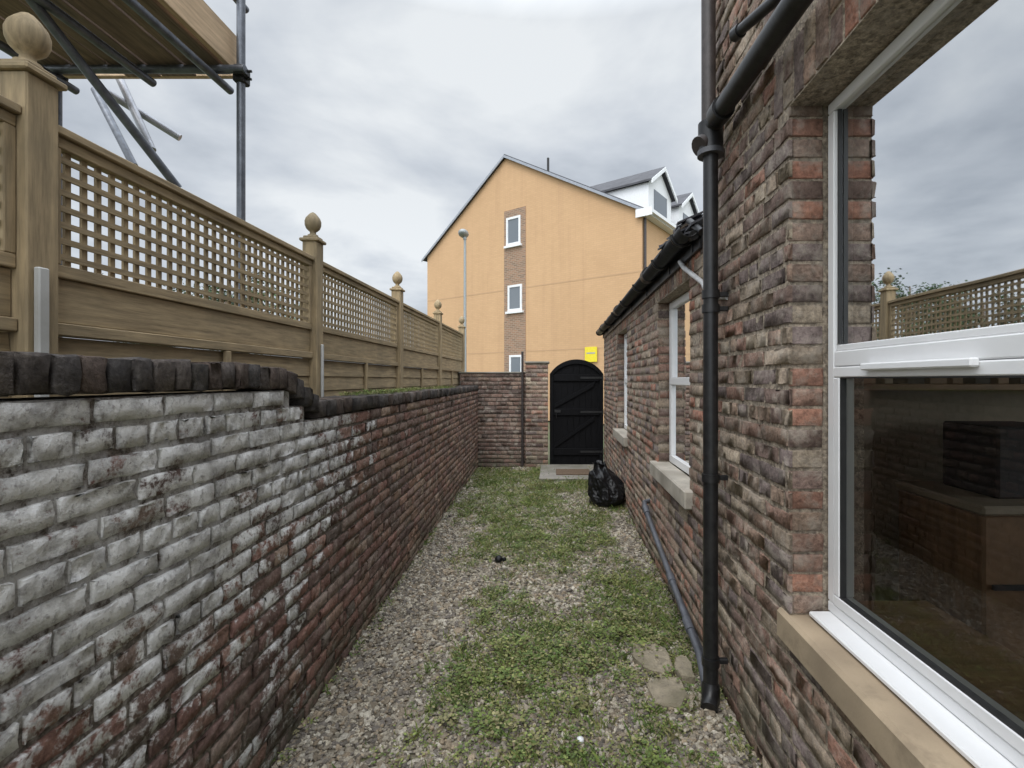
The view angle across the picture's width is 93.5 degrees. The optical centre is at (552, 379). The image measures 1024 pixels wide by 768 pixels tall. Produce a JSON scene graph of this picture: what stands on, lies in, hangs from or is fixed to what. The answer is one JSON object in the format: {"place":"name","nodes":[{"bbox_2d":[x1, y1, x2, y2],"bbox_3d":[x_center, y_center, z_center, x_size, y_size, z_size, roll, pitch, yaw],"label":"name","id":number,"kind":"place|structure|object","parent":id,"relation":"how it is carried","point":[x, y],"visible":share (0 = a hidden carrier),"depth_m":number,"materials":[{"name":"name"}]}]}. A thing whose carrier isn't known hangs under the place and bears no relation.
{"place":"outdoors","nodes":[
{"label":"outdoors","id":0,"kind":"place"},
{"bbox_2d":[0,0,702,367],"label":"sky","id":1,"kind":"structure","parent":0,"point":[380,120],"materials":[{"name":"grey"}]},
{"bbox_2d":[271,466,760,767],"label":"gravel path","id":2,"kind":"structure","parent":0,"point":[323,717],"depth_m":2.63,"materials":[{"name":"grey gravel"}]},
{"bbox_2d":[495,555,506,562],"bbox_3d":[-0.462,1.562,4.211,0.103,0.055,0.071,0,0,-40],"label":"charred lump","id":3,"kind":"object","parent":2,"relation":"on","point":[498,558],"visible":1,"depth_m":4.18,"materials":[{"name":"black"}]},
{"bbox_2d":[267,465,761,767],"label":"weeds","id":4,"kind":"object","parent":2,"relation":"on","point":[617,627],"visible":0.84,"depth_m":2.83,"materials":[{"name":"green plant"}]},
{"bbox_2d":[521,352,523,466],"bbox_3d":[-0.560,0.540,8.780,0.043,2.120,0.044,0,0,0],"label":"iron post","id":5,"kind":"object","parent":2,"relation":"on","point":[522,409],"visible":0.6,"depth_m":8.77,"materials":[{"name":"black metal"}]},
{"bbox_2d":[525,365,525,466],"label":"pier side bricks","id":6,"kind":"object","parent":2,"relation":"on","point":[525,425],"visible":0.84,"depth_m":8.74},
{"bbox_2d":[526,365,547,467],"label":"pier bricks","id":7,"kind":"object","parent":2,"relation":"on","point":[542,404],"visible":0.99,"depth_m":8.73,"materials":[{"name":"brown brick"}]},
{"bbox_2d":[539,464,593,480],"bbox_3d":[0.320,1.593,8.175,1.080,0.095,1.250,0,0,0],"label":"doorstep slab","id":8,"kind":"structure","parent":2,"relation":"on","point":[549,468],"depth_m":8.20,"materials":[{"name":"concrete"}]},
{"bbox_2d":[556,469,589,474],"bbox_3d":[0.335,1.536,8.025,0.570,0.016,0.450,0,0,0],"label":"door mat","id":9,"kind":"object","parent":8,"relation":"on","point":[572,471],"depth_m":8.02,"materials":[{"name":"brown fabric"}]},
{"bbox_2d":[577,736,584,743],"bbox_3d":[0.121,1.573,2.100,0.035,0.024,0.035,0,0,0],"label":"white pebble","id":10,"kind":"object","parent":2,"relation":"on","point":[581,739],"visible":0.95,"depth_m":2.09,"materials":[{"name":"stone"}]},
{"bbox_2d":[587,460,624,506],"bbox_3d":[0.689,1.309,6.119,0.501,0.562,0.613,0,0,0],"label":"black rubbish bag","id":11,"kind":"object","parent":2,"relation":"on","point":[606,488],"visible":0.95,"depth_m":5.94,"materials":[{"name":"black plastic"}]},
{"bbox_2d":[632,641,672,676],"bbox_3d":[0.557,1.593,2.714,0.210,0.068,0.330,0,0,0],"label":"broken paving stone","id":12,"kind":"object","parent":2,"relation":"on","point":[653,664],"visible":0.8,"depth_m":2.69,"materials":[{"name":"beige stone"}]},
{"bbox_2d":[647,674,689,710],"bbox_3d":[0.581,1.588,2.432,0.194,0.054,0.269,0,0,0],"label":"broken paving stone","id":13,"kind":"object","parent":2,"relation":"on","point":[664,691],"visible":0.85,"depth_m":2.41,"materials":[{"name":"beige stone"}]},
{"bbox_2d":[674,655,694,683],"bbox_3d":[0.709,1.581,2.609,0.096,0.082,0.203,0,0,9],"label":"broken paving stone","id":14,"kind":"object","parent":2,"relation":"on","point":[683,666],"visible":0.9,"depth_m":2.56,"materials":[{"name":"beige stone"}]},
{"bbox_2d":[702,0,889,767],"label":"front bricks","id":15,"kind":"object","parent":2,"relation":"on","point":[781,557],"visible":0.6,"depth_m":1.99,"materials":[{"name":"brown brick"}]},
{"bbox_2d":[692,0,813,712],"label":"soil pipe","id":16,"kind":"object","parent":15,"relation":"attached to","point":[718,111],"visible":0.98,"depth_m":2.33,"materials":[{"name":"black plastic"}]},
{"bbox_2d":[548,421,603,463],"bbox_3d":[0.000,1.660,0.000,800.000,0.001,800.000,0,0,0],"label":"ground","id":17,"kind":"structure","parent":0,"point":[549,442],"depth_m":12.96,"materials":[{"name":"soil"}]},
{"bbox_2d":[0,0,251,352],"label":"scaffolding","id":18,"kind":"object","parent":17,"relation":"on","point":[148,42],"visible":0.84,"depth_m":2.81,"materials":[{"name":"metal"}]},
{"bbox_2d":[102,273,226,348],"bbox_3d":[-20.339,-1.746,24.730,6.279,6.714,6.047,0,0,41],"label":"broadleaf tree","id":19,"kind":"object","parent":17,"relation":"on","point":[183,292],"visible":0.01,"depth_m":24.87,"materials":[{"name":"green plant"}]},
{"bbox_2d":[0,12,465,397],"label":"timber fence","id":20,"kind":"object","parent":17,"relation":"on","point":[48,303],"visible":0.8,"depth_m":2.10,"materials":[{"name":"brown wood"}]},
{"bbox_2d":[173,269,299,354],"bbox_3d":[-16.146,-2.030,24.897,6.470,7.279,6.417,0,0,0],"label":"broadleaf tree","id":21,"kind":"object","parent":17,"relation":"on","point":[225,294],"visible":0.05,"depth_m":25.32,"materials":[{"name":"green plant"}]},
{"bbox_2d":[0,390,477,767],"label":"brick wall","id":22,"kind":"structure","parent":17,"relation":"on","point":[24,468],"depth_m":1.44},
{"bbox_2d":[0,351,286,396],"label":"coping","id":23,"kind":"object","parent":22,"relation":"on","point":[30,373],"visible":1,"depth_m":1.26,"materials":[{"name":"brick"}]},
{"bbox_2d":[0,391,477,767],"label":"wall bricks","id":24,"kind":"object","parent":22,"relation":"attached to","point":[15,663],"depth_m":1.57,"materials":[{"name":"grey brick"}]},
{"bbox_2d":[280,371,319,412],"bbox_3d":[-1.273,0.060,2.235,0.251,0.208,0.308,0,0,0],"label":"coping step","id":25,"kind":"object","parent":22,"relation":"on","point":[306,398],"visible":0.45,"depth_m":2.24,"materials":[{"name":"brick"}]},
{"bbox_2d":[304,385,477,417],"bbox_3d":[-1.386,0.145,5.592,0.256,0.109,6.412,0,0,-2],"label":"coping","id":26,"kind":"object","parent":22,"relation":"on","point":[331,405],"visible":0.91,"depth_m":3.23,"materials":[{"name":"brick"}]},
{"bbox_2d":[339,385,454,395],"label":"wall top grass","id":27,"kind":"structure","parent":26,"relation":"on","point":[383,391],"depth_m":3.74,"materials":[{"name":"green plant"}]},
{"bbox_2d":[458,229,468,371],"bbox_3d":[-2.983,-1.705,16.000,0.340,6.610,0.600,0,0,0],"label":"street lamp","id":28,"kind":"object","parent":17,"relation":"on","point":[463,234],"visible":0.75,"depth_m":15.96,"materials":[{"name":"metal"}]},
{"bbox_2d":[458,361,549,467],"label":"brick wall","id":29,"kind":"structure","parent":17,"relation":"on","point":[534,363],"depth_m":8.84,"materials":[{"name":"brick"}]},
{"bbox_2d":[460,373,525,466],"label":"wall bricks","id":30,"kind":"object","parent":29,"relation":"attached to","point":[506,415],"depth_m":8.83,"materials":[{"name":"brown brick"}]},
{"bbox_2d":[504,206,525,371],"bbox_3d":[-1.581,-2.738,19.842,0.942,8.676,0.661,0,0,0],"label":"brick strip","id":31,"kind":"object","parent":17,"relation":"on","point":[514,323],"visible":0.6,"depth_m":19.82,"materials":[{"name":"brown brick"}]},
{"bbox_2d":[504,215,523,371],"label":"stair window frames","id":32,"kind":"structure","parent":31,"relation":"attached to","point":[507,246],"depth_m":19.77,"materials":[{"name":"white plastic"}]},
{"bbox_2d":[508,218,519,371],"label":"stair window panes","id":33,"kind":"object","parent":32,"relation":"in","point":[514,291],"visible":0.88,"depth_m":19.84,"materials":[{"name":"grey glass"}]},
{"bbox_2d":[427,158,669,423],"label":"walls","id":34,"kind":"structure","parent":17,"relation":"on","point":[574,232],"depth_m":18.99,"materials":[{"name":"paint"}]},
{"bbox_2d":[421,154,643,261],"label":"roof","id":35,"kind":"structure","parent":34,"relation":"on","point":[486,179],"depth_m":19.74,"materials":[{"name":"tile"}]},
{"bbox_2d":[590,167,698,225],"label":"dormers","id":36,"kind":"object","parent":35,"relation":"on","point":[637,189],"visible":0.37,"depth_m":19.31,"materials":[{"name":"white paint"}]},
{"bbox_2d":[654,189,687,218],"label":"dormer panes","id":37,"kind":"object","parent":36,"relation":"attached to","point":[660,203],"visible":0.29,"depth_m":19.18,"materials":[{"name":"grey glass"}]},
{"bbox_2d":[428,270,640,353],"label":"floor bands","id":38,"kind":"object","parent":34,"relation":"attached to","point":[534,286],"visible":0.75,"depth_m":18.87,"materials":[{"name":"paint"}]},
{"bbox_2d":[585,347,596,361],"bbox_3d":[1.414,-0.943,17.705,0.513,0.554,0.093,0,0,35],"label":"yellow sign","id":39,"kind":"object","parent":34,"relation":"attached to","point":[590,354],"visible":0.89,"depth_m":17.65,"materials":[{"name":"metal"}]},
{"bbox_2d":[636,206,675,267],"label":"fascia and downpipe","id":40,"kind":"structure","parent":34,"relation":"attached to","point":[652,215],"depth_m":16.64,"materials":[{"name":"white paint"}]},
{"bbox_2d":[596,211,702,646],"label":"brick outbuilding","id":41,"kind":"structure","parent":17,"relation":"on","point":[650,329],"depth_m":3.95,"materials":[{"name":"brown brick"}]},
{"bbox_2d":[550,359,603,463],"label":"arched garden gate","id":42,"kind":"structure","parent":41,"relation":"attached to","point":[576,411],"depth_m":8.85,"materials":[{"name":"black paint"}]},
{"bbox_2d":[624,333,626,429],"bbox_3d":[1.040,0.020,6.348,0.064,1.331,0.988,0,0,0],"label":"window frame","id":43,"kind":"structure","parent":41,"relation":"in","point":[625,336],"depth_m":6.78,"materials":[{"name":"white plastic"}]},
{"bbox_2d":[626,338,626,423],"label":"window pane","id":44,"kind":"structure","parent":41,"relation":"in","point":[626,338],"depth_m":6.75,"materials":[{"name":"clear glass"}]},
{"bbox_2d":[642,498,702,681],"bbox_3d":[0.828,1.334,3.437,0.137,0.509,2.008,0,0,3],"label":"waste pipe","id":45,"kind":"object","parent":41,"relation":"attached to","point":[690,630],"visible":0.76,"depth_m":3.08,"materials":[{"name":"grey plastic"}]},
{"bbox_2d":[669,290,689,473],"bbox_3d":[1.007,0.020,3.548,0.064,1.331,0.988,0,0,0],"label":"window frame","id":46,"kind":"structure","parent":41,"relation":"in","point":[684,298],"depth_m":3.94,"materials":[{"name":"white plastic"}]},
{"bbox_2d":[673,300,689,464],"label":"window pane","id":47,"kind":"structure","parent":41,"relation":"in","point":[681,396],"depth_m":3.71,"materials":[{"name":"clear glass"}]},
{"bbox_2d":[678,260,728,299],"bbox_3d":[0.844,-0.590,2.757,0.035,0.394,0.801,0,0,-2],"label":"overflow pipe","id":48,"kind":"object","parent":41,"relation":"attached to","point":[693,275],"visible":0.63,"depth_m":2.85,"materials":[{"name":"white plastic"}]},
{"bbox_2d":[716,0,933,767],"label":"brick wall","id":49,"kind":"structure","parent":17,"relation":"on","point":[878,29],"depth_m":1.74,"materials":[{"name":"brown brick"}]},
{"bbox_2d":[788,105,823,612],"bbox_3d":[0.916,-0.087,1.737,0.126,1.864,0.017,0,0,0],"label":"brick window reveal","id":50,"kind":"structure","parent":49,"relation":"attached to","point":[810,210],"depth_m":1.73,"materials":[{"name":"brown brick"}]},
{"bbox_2d":[774,0,875,119],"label":"window lintel","id":51,"kind":"structure","parent":49,"relation":"attached to","point":[817,55],"depth_m":1.57,"materials":[{"name":"brown brick"}]},
{"bbox_2d":[777,607,974,767],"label":"window sill","id":52,"kind":"structure","parent":49,"relation":"attached to","point":[894,729],"depth_m":1.30,"materials":[{"name":"beige stone"}]},
{"bbox_2d":[809,0,1023,767],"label":"window frame","id":53,"kind":"object","parent":49,"relation":"attached to","point":[973,733],"visible":0.83,"depth_m":1.35,"materials":[{"name":"white plastic"}]},
{"bbox_2d":[837,109,1023,738],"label":"window gasket","id":54,"kind":"object","parent":53,"relation":"attached to","point":[997,714],"depth_m":1.64,"materials":[{"name":"black rubber"}]},
{"bbox_2d":[842,0,1023,344],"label":"pane","id":55,"kind":"object","parent":53,"relation":"attached to","point":[933,177],"visible":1,"depth_m":1.25,"materials":[{"name":"clear glass"}]},
{"bbox_2d":[858,383,1023,721],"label":"room","id":56,"kind":"object","parent":49,"relation":"in","point":[903,435],"visible":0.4,"depth_m":2.45,"materials":[{"name":"paint"}]},
{"bbox_2d":[864,378,1023,657],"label":"furniture","id":57,"kind":"object","parent":49,"relation":"in","point":[961,541],"visible":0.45,"depth_m":2.09,"materials":[{"name":"brown wood"}]}
]}

